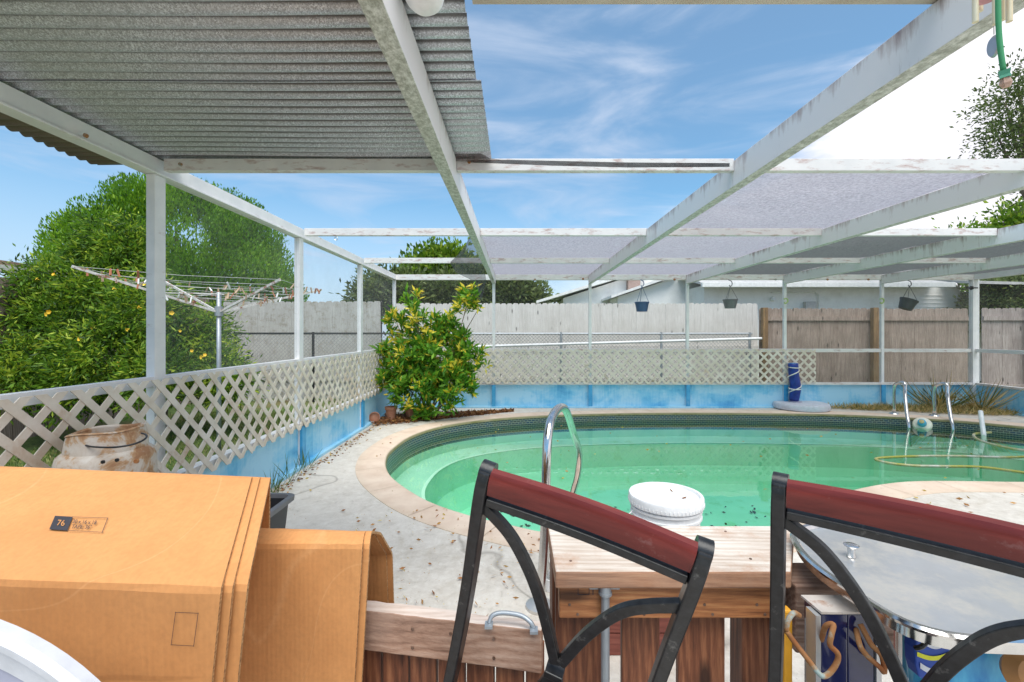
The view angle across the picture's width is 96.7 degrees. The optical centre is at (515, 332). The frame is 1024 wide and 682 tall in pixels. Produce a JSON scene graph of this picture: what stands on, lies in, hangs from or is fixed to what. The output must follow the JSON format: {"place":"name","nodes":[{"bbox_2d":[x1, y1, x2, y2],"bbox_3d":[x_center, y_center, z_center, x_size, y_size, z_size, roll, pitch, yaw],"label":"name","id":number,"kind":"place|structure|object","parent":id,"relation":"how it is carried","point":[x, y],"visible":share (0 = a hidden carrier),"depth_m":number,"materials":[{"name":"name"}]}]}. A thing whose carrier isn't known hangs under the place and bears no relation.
{"place":"outdoors","nodes":[
{"label":"outdoors","id":0,"kind":"place"},
{"bbox_2d":[0,619,100,681],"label":"round white tray","id":1,"kind":"object","parent":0,"point":[26,656],"visible":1,"depth_m":0.61,"materials":[{"name":"plastic"}]},
{"bbox_2d":[0,260,172,291],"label":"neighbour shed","id":2,"kind":"structure","parent":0,"point":[2,265],"depth_m":6.09,"materials":[{"name":"grey wood"}]},
{"bbox_2d":[5,409,319,469],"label":"lawn grass","id":3,"kind":"structure","parent":0,"point":[171,462],"depth_m":6.28,"materials":[{"name":"plant"}]},
{"bbox_2d":[0,340,980,470],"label":"lawn","id":4,"kind":"structure","parent":0,"point":[30,444],"depth_m":6.79,"materials":[{"name":"plant"}]},
{"bbox_2d":[0,277,208,440],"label":"old plank fence","id":5,"kind":"object","parent":4,"relation":"on","point":[11,431],"visible":0.14,"depth_m":6.08,"materials":[{"name":"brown wood"}]},
{"bbox_2d":[0,202,268,432],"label":"flowering hedge","id":6,"kind":"object","parent":4,"relation":"on","point":[66,308],"visible":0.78,"depth_m":5.91,"materials":[{"name":"green plant"}]},
{"bbox_2d":[32,171,309,324],"bbox_3d":[-8.804,-1.399,11.990,6.009,5.728,5.830,0,0,0],"label":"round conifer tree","id":7,"kind":"object","parent":4,"relation":"on","point":[233,250],"visible":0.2,"depth_m":10.72,"materials":[{"name":"green plant"}]},
{"bbox_2d":[71,265,321,449],"bbox_3d":[-3.361,0.379,5.244,1.892,2.101,1.821,0,0,-16],"label":"rotary clothesline","id":8,"kind":"object","parent":4,"relation":"on","point":[218,310],"visible":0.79,"depth_m":5.17,"materials":[{"name":"white paint"}]},
{"bbox_2d":[223,301,381,397],"bbox_3d":[-4.624,0.370,9.889,3.452,2.119,0.063,0,0,0],"label":"grey board fence","id":9,"kind":"object","parent":4,"relation":"on","point":[334,316],"visible":0.52,"depth_m":9.90,"materials":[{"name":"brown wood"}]},
{"bbox_2d":[234,332,398,401],"bbox_3d":[-4.085,0.708,9.350,3.386,1.445,0.056,0,0,0],"label":"chain link fence","id":10,"kind":"object","parent":4,"relation":"on","point":[313,344],"visible":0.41,"depth_m":9.35,"materials":[{"name":"metal"}]},
{"bbox_2d":[391,236,487,295],"bbox_3d":[-3.009,-1.422,18.957,5.226,5.711,2.934,0,0,0],"label":"leafy tree","id":11,"kind":"object","parent":4,"relation":"on","point":[432,249],"visible":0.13,"depth_m":18.51,"materials":[{"name":"green plant"}]},
{"bbox_2d":[329,255,560,335],"bbox_3d":[-2.400,-0.670,16.018,8.155,4.208,2.796,0,0,0],"label":"olive tree","id":12,"kind":"object","parent":4,"relation":"on","point":[377,287],"visible":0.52,"depth_m":15.49,"materials":[{"name":"green plant"}]},
{"bbox_2d":[396,303,757,381],"bbox_3d":[1.450,0.362,10.789,8.600,2.137,0.063,0,0,0],"label":"white board fence","id":13,"kind":"object","parent":4,"relation":"on","point":[609,318],"visible":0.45,"depth_m":10.80,"materials":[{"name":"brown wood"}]},
{"bbox_2d":[452,337,761,347],"bbox_3d":[1.953,0.212,9.525,6.669,0.233,0.056,0,0,-4],"label":"white rail","id":14,"kind":"object","parent":13,"relation":"attached to","point":[623,342],"visible":0.73,"depth_m":9.53,"materials":[{"name":"metal"}]},
{"bbox_2d":[408,332,751,381],"bbox_3d":[1.413,0.710,9.900,7.481,1.440,0.056,0,0,0],"label":"lattice fence","id":15,"kind":"object","parent":4,"relation":"on","point":[661,334],"visible":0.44,"depth_m":9.89,"materials":[{"name":"wood"}]},
{"bbox_2d":[270,407,1023,681],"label":"pool deck","id":16,"kind":"structure","parent":4,"relation":"on","point":[335,486],"depth_m":3.29,"materials":[{"name":"concrete"}]},
{"bbox_2d":[51,422,156,472],"bbox_3d":[-1.922,0.923,2.198,0.477,0.954,0.384,0,0,0],"label":"rusty drum","id":17,"kind":"object","parent":16,"relation":"on","point":[125,447],"visible":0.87,"depth_m":2.09,"materials":[{"name":"white paint"}]},
{"bbox_2d":[0,466,270,681],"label":"flattened carton","id":18,"kind":"object","parent":16,"relation":"on","point":[114,576],"visible":1,"depth_m":0.82,"materials":[{"name":"beige cardboard"}]},
{"bbox_2d":[270,493,294,527],"bbox_3d":[-1.617,1.198,2.550,0.517,0.404,0.572,0,0,0],"label":"plastic tub","id":19,"kind":"object","parent":16,"relation":"on","point":[279,502],"visible":0.18,"depth_m":2.72,"materials":[{"name":"grey plastic"}]},
{"bbox_2d":[264,450,320,492],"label":"wall weeds","id":20,"kind":"object","parent":16,"relation":"on","point":[280,480],"depth_m":4.17,"materials":[{"name":"green plant"}]},
{"bbox_2d":[273,423,386,492],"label":"wall litter","id":21,"kind":"object","parent":16,"relation":"on","point":[298,479],"depth_m":4.97,"materials":[{"name":"brown plant"}]},
{"bbox_2d":[369,412,379,421],"bbox_3d":[-2.187,1.304,7.089,0.165,0.165,0.160,0,0,-13],"label":"terracotta pot","id":22,"kind":"object","parent":16,"relation":"on","point":[374,416],"visible":0.94,"depth_m":7.04,"materials":[{"name":"orange ceramic"}]},
{"bbox_2d":[385,406,396,420],"bbox_3d":[-1.982,1.285,7.267,0.198,0.210,0.198,0,0,0],"label":"terracotta pot","id":23,"kind":"object","parent":16,"relation":"on","point":[391,411],"visible":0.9,"depth_m":7.20,"materials":[{"name":"orange ceramic"}]},
{"bbox_2d":[406,409,414,418],"bbox_3d":[-1.701,1.290,7.374,0.187,0.200,0.187,0,0,0],"label":"terracotta pot","id":24,"kind":"object","parent":16,"relation":"on","point":[409,412],"visible":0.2,"depth_m":7.31,"materials":[{"name":"brown ceramic"}]},
{"bbox_2d":[305,459,531,612],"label":"deck specks","id":25,"kind":"object","parent":16,"relation":"on","point":[434,548],"visible":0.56,"depth_m":2.84,"materials":[{"name":"brown plant"}]},
{"bbox_2d":[369,282,493,420],"bbox_3d":[-1.327,0.303,7.366,2.000,2.301,1.198,0,0,0],"label":"croton shrub","id":26,"kind":"object","parent":16,"relation":"on","point":[430,380],"visible":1,"depth_m":7.21,"materials":[{"name":"green plant"}]},
{"bbox_2d":[371,407,513,425],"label":"leaf mulch","id":27,"kind":"object","parent":16,"relation":"on","point":[400,417],"visible":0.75,"depth_m":7.50,"materials":[{"name":"brown plant"}]},
{"bbox_2d":[362,600,543,681],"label":"wooden gate","id":28,"kind":"structure","parent":16,"relation":"on","point":[407,643],"depth_m":1.09,"materials":[{"name":"brown wood"}]},
{"bbox_2d":[240,528,393,681],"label":"flattened carton","id":29,"kind":"object","parent":28,"relation":"on","point":[311,592],"visible":0.82,"depth_m":1.06,"materials":[{"name":"beige cardboard"}]},
{"bbox_2d":[0,0,1023,485],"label":"pool enclosure","id":30,"kind":"object","parent":16,"relation":"on","point":[818,218],"visible":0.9,"depth_m":4.11,"materials":[{"name":"white paint"}]},
{"bbox_2d":[0,367,252,473],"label":"lattice panel","id":31,"kind":"object","parent":30,"relation":"attached to","point":[29,422],"visible":0.68,"depth_m":2.80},
{"bbox_2d":[0,0,476,80],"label":"corrugated roof sheet","id":32,"kind":"object","parent":30,"relation":"on","point":[210,40],"visible":0.94,"depth_m":1.74,"materials":[{"name":"grey metal"}]},
{"bbox_2d":[0,80,490,164],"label":"corrugated roof sheet","id":33,"kind":"object","parent":30,"relation":"on","point":[162,120],"visible":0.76,"depth_m":2.32,"materials":[{"name":"grey metal"}]},
{"bbox_2d":[248,354,352,450],"bbox_3d":[-2.190,0.640,4.930,0.010,0.700,2.380,0,0,0],"label":"lattice panel","id":34,"kind":"object","parent":30,"relation":"attached to","point":[273,405],"visible":1,"depth_m":4.56,"materials":[{"name":"white wood"}]},
{"bbox_2d":[351,352,395,405],"bbox_3d":[-2.183,0.637,7.240,0.010,0.685,2.320,0,0,0],"label":"lattice panel","id":35,"kind":"object","parent":30,"relation":"attached to","point":[364,378],"visible":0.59,"depth_m":6.62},
{"bbox_2d":[406,0,443,16],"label":"flood lamp","id":36,"kind":"object","parent":30,"relation":"attached to","point":[425,8],"visible":1,"depth_m":1.41,"materials":[{"name":"white plastic"}]},
{"bbox_2d":[427,349,591,383],"bbox_3d":[-0.340,0.627,8.447,3.520,0.645,0.010,0,0,0],"label":"lattice panel","id":37,"kind":"object","parent":30,"relation":"attached to","point":[540,367],"visible":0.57,"depth_m":8.44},
{"bbox_2d":[592,349,677,383],"bbox_3d":[2.220,0.627,8.444,1.600,0.645,0.010,0,0,0],"label":"lattice panel","id":38,"kind":"object","parent":30,"relation":"attached to","point":[637,368],"visible":1,"depth_m":8.44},
{"bbox_2d":[635,280,648,311],"bbox_3d":[2.339,-0.691,8.400,0.265,0.602,0.262,0,0,0],"label":"hanging basket","id":39,"kind":"object","parent":30,"relation":"hanging from","point":[641,306],"visible":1,"depth_m":8.32,"materials":[{"name":"blue plastic"}]},
{"bbox_2d":[472,0,937,3],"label":"roof fascia board","id":40,"kind":"object","parent":30,"relation":"attached to","point":[703,1],"visible":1,"depth_m":1.49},
{"bbox_2d":[723,279,737,308],"bbox_3d":[3.969,-0.720,8.400,0.265,0.542,0.262,0,0,0],"label":"hanging basket","id":41,"kind":"object","parent":30,"relation":"hanging from","point":[730,303],"visible":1,"depth_m":8.32,"materials":[{"name":"grey plastic"}]},
{"bbox_2d":[678,349,815,383],"bbox_3d":[4.300,0.627,8.447,2.560,0.645,0.010,0,0,0],"label":"lattice panel","id":42,"kind":"object","parent":30,"relation":"attached to","point":[745,366],"visible":0.98,"depth_m":8.44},
{"bbox_2d":[898,280,918,310],"bbox_3d":[7.264,-0.696,8.400,0.296,0.591,0.287,0,0,0],"label":"hanging basket","id":43,"kind":"object","parent":30,"relation":"hanging from","point":[907,304],"visible":0.98,"depth_m":8.34,"materials":[{"name":"grey plastic"}]},
{"bbox_2d":[972,0,1012,57],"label":"wind chime","id":44,"kind":"object","parent":30,"relation":"hanging from","point":[1007,10],"visible":0.84,"depth_m":1.05,"materials":[{"name":"beige metal"}]},
{"bbox_2d":[995,0,1012,88],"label":"bell strand","id":45,"kind":"object","parent":30,"relation":"hanging from","point":[1005,78],"visible":1,"depth_m":1.00,"materials":[{"name":"green paint"}]},
{"bbox_2d":[546,549,549,591],"bbox_3d":[0.189,1.261,2.483,0.056,0.277,0.056,0,0,0],"label":"deck post","id":46,"kind":"object","parent":16,"relation":"on","point":[548,580],"visible":0.45,"depth_m":2.47,"materials":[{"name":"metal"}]},
{"bbox_2d":[525,403,582,614],"bbox_3d":[0.282,0.965,2.858,0.144,1.084,1.254,0,0,16],"label":"grab rail","id":47,"kind":"object","parent":16,"relation":"on","point":[555,411],"visible":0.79,"depth_m":2.38,"materials":[{"name":"metal"}]},
{"bbox_2d":[443,459,714,681],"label":"bar chair","id":48,"kind":"object","parent":16,"relation":"on","point":[686,561],"visible":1,"depth_m":0.83,"materials":[{"name":"black painted metal"},{"name":"mahogany"}]},
{"bbox_2d":[309,410,1005,615],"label":"deck leaves","id":49,"kind":"object","parent":16,"relation":"on","point":[451,542],"visible":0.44,"depth_m":2.95,"materials":[{"name":"brown plant"}]},
{"bbox_2d":[628,482,704,525],"bbox_3d":[0.705,0.924,2.136,0.344,0.337,0.352,0,0,27],"label":"plastic bucket","id":50,"kind":"object","parent":16,"relation":"on","point":[659,503],"visible":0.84,"depth_m":2.06,"materials":[{"name":"white plastic"}]},
{"bbox_2d":[355,409,1023,552],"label":"pool coping","id":51,"kind":"object","parent":16,"relation":"on","point":[399,498],"visible":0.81,"depth_m":4.26,"materials":[{"name":"beige concrete"}]},
{"bbox_2d":[362,410,1022,533],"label":"coping joints","id":52,"kind":"object","parent":51,"relation":"on","point":[615,411],"visible":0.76,"depth_m":4.10,"materials":[{"name":"concrete"}]},
{"bbox_2d":[889,381,958,461],"bbox_3d":[6.729,1.546,7.515,0.800,1.468,0.799,0,0,0],"label":"pool ladder","id":53,"kind":"object","parent":51,"relation":"attached to","point":[953,443],"visible":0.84,"depth_m":7.43,"materials":[{"name":"metal"}]},
{"bbox_2d":[390,429,1023,530],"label":"pool basin","id":54,"kind":"object","parent":16,"relation":"in","point":[735,479],"visible":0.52,"depth_m":7.34,"materials":[{"name":"liquid"}]},
{"bbox_2d":[511,505,765,526],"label":"sunken leaves","id":55,"kind":"object","parent":54,"relation":"on","point":[528,525],"visible":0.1,"depth_m":6.04,"materials":[{"name":"brown plant"}]},
{"bbox_2d":[386,415,1023,474],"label":"tile band","id":56,"kind":"object","parent":54,"relation":"attached to","point":[404,452],"visible":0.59,"depth_m":7.71,"materials":[{"name":"tile"}]},
{"bbox_2d":[421,442,1022,499],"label":"bench edge","id":57,"kind":"object","parent":54,"relation":"on","point":[426,484],"visible":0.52,"depth_m":7.26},
{"bbox_2d":[548,526,893,681],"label":"wooden counter","id":58,"kind":"object","parent":16,"relation":"on","point":[736,590],"visible":0.69,"depth_m":1.17,"materials":[{"name":"brown wood"}]},
{"bbox_2d":[589,588,619,681],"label":"conduit pipe","id":59,"kind":"object","parent":58,"relation":"attached to","point":[605,594],"visible":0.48,"depth_m":1.11,"materials":[{"name":"grey metal"}]},
{"bbox_2d":[772,400,830,412],"bbox_3d":[5.247,1.327,8.366,0.920,0.145,0.920,0,0,0],"label":"round float base","id":60,"kind":"object","parent":16,"relation":"on","point":[809,406],"visible":0.91,"depth_m":8.08,"materials":[{"name":"grey plastic"}]},
{"bbox_2d":[787,363,801,401],"bbox_3d":[5.132,0.911,8.366,0.227,0.707,0.208,0,0,0],"label":"rolled blue float","id":61,"kind":"object","parent":60,"relation":"on","point":[794,392],"visible":1,"depth_m":8.30,"materials":[{"name":"blue plastic"}]},
{"bbox_2d":[784,595,887,681],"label":"hook rack","id":62,"kind":"object","parent":16,"relation":"on","point":[840,645],"visible":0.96,"depth_m":0.98,"materials":[{"name":"white"},{"name":"blue paint"},{"name":"white paint"}]},
{"bbox_2d":[783,605,791,681],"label":"yellow board","id":63,"kind":"object","parent":62,"relation":"attached to","point":[787,669],"visible":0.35,"depth_m":1.03,"materials":[{"name":"orange plastic"}]},
{"bbox_2d":[804,600,846,681],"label":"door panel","id":64,"kind":"structure","parent":62,"relation":"in","point":[840,638],"depth_m":0.98,"materials":[{"name":"blue metal"}]},
{"bbox_2d":[847,614,873,681],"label":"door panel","id":65,"kind":"structure","parent":62,"relation":"in","point":[859,669],"depth_m":0.98,"materials":[{"name":"grey metal"}]},
{"bbox_2d":[768,471,1023,681],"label":"bar chair","id":66,"kind":"object","parent":16,"relation":"on","point":[981,541],"visible":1,"depth_m":0.79,"materials":[{"name":"metal"}]},
{"bbox_2d":[790,524,1023,677],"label":"steel side table","id":67,"kind":"object","parent":16,"relation":"on","point":[934,600],"visible":0.57,"depth_m":0.99,"materials":[{"name":"silver metal"}]},
{"bbox_2d":[904,636,948,677],"bbox_3d":[0.909,0.714,1.000,0.095,0.107,0.060,0,0,0],"label":"striped float","id":68,"kind":"object","parent":67,"relation":"hanging from","point":[922,659],"visible":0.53,"depth_m":1.00,"materials":[{"name":"blue plastic"}]},
{"bbox_2d":[906,653,1023,681],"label":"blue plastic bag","id":69,"kind":"object","parent":67,"relation":"hanging from","point":[984,667],"visible":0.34,"depth_m":1.04,"materials":[{"name":"blue plastic"}]},
{"bbox_2d":[827,400,1023,415],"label":"dry weeds","id":70,"kind":"object","parent":16,"relation":"on","point":[966,409],"visible":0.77,"depth_m":8.05,"materials":[{"name":"plant"}]},
{"bbox_2d":[894,372,1023,410],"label":"tall weeds","id":71,"kind":"object","parent":16,"relation":"on","point":[940,399],"visible":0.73,"depth_m":8.00,"materials":[{"name":"plant"}]},
{"bbox_2d":[914,490,1021,512],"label":"fallen leaves","id":72,"kind":"object","parent":16,"relation":"on","point":[959,498],"visible":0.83,"depth_m":3.72,"materials":[{"name":"brown plant"}]},
{"bbox_2d":[536,273,1023,380],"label":"neighbour house","id":73,"kind":"structure","parent":4,"relation":"on","point":[853,294],"depth_m":13.00,"materials":[{"name":"white paint"}]},
{"bbox_2d":[759,308,968,381],"bbox_3d":[7.540,0.447,9.788,4.520,1.966,0.166,0,0,0],"label":"brown wood fence","id":74,"kind":"object","parent":4,"relation":"on","point":[858,328],"visible":0.62,"depth_m":9.85,"materials":[{"name":"brown wood"}]},
{"bbox_2d":[931,195,1023,291],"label":"yellow green tree","id":75,"kind":"object","parent":4,"relation":"on","point":[1005,220],"visible":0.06,"depth_m":16.94,"materials":[{"name":"green plant"}]},
{"bbox_2d":[947,46,1023,223],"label":"feathery tree","id":76,"kind":"object","parent":4,"relation":"on","point":[1013,126],"visible":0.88,"depth_m":9.51,"materials":[{"name":"green plant"}]},
{"bbox_2d":[947,275,1023,332],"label":"dark shrub tree","id":77,"kind":"object","parent":4,"relation":"on","point":[1011,296],"visible":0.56,"depth_m":12.28,"materials":[{"name":"green plant"}]},
{"bbox_2d":[981,308,1023,387],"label":"brown wood fence","id":78,"kind":"object","parent":4,"relation":"on","point":[1002,329],"visible":0.73,"depth_m":9.75,"materials":[{"name":"wood"}]},
{"bbox_2d":[0,0,1023,339],"label":"sky","id":79,"kind":"structure","parent":0,"point":[559,81],"materials":[{"name":"blue"}]},
{"bbox_2d":[610,618,669,654],"bbox_3d":[0.640,1.246,2.175,0.530,0.307,0.408,0,0,0],"label":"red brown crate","id":80,"kind":"object","parent":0,"point":[615,637],"visible":0.04,"depth_m":1.98,"materials":[{"name":"brown wood"}]},
{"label":"pool water","id":81,"kind":"structure","parent":0,"visible":0},
{"bbox_2d":[495,427,978,478],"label":"floating leaves","id":82,"kind":"object","parent":81,"relation":"on","point":[730,444],"visible":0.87,"depth_m":5.89,"materials":[{"name":"brown plant"}]},
{"bbox_2d":[912,417,932,431],"bbox_3d":[6.572,1.487,7.348,0.225,0.225,0.225,0,0,0],"label":"floating chlorinator","id":83,"kind":"object","parent":81,"relation":"on","point":[921,424],"visible":1,"depth_m":7.29,"materials":[{"name":"beige plastic"}]},
{"bbox_2d":[874,455,1023,473],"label":"pool hose","id":84,"kind":"object","parent":81,"relation":"on","point":[949,466],"visible":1,"depth_m":5.40,"materials":[{"name":"yellow plastic"}]},
{"bbox_2d":[978,410,988,455],"bbox_3d":[7.100,1.515,6.919,0.088,0.635,0.380,0,0,35],"label":"white pipe","id":85,"kind":"object","parent":81,"relation":"in","point":[983,431],"visible":1,"depth_m":6.81,"materials":[{"name":"plastic"}]},
{"bbox_2d":[972,431,1023,451],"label":"pool hose","id":86,"kind":"object","parent":81,"relation":"on","point":[992,444],"visible":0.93,"depth_m":6.24,"materials":[{"name":"beige plastic"}]}
]}

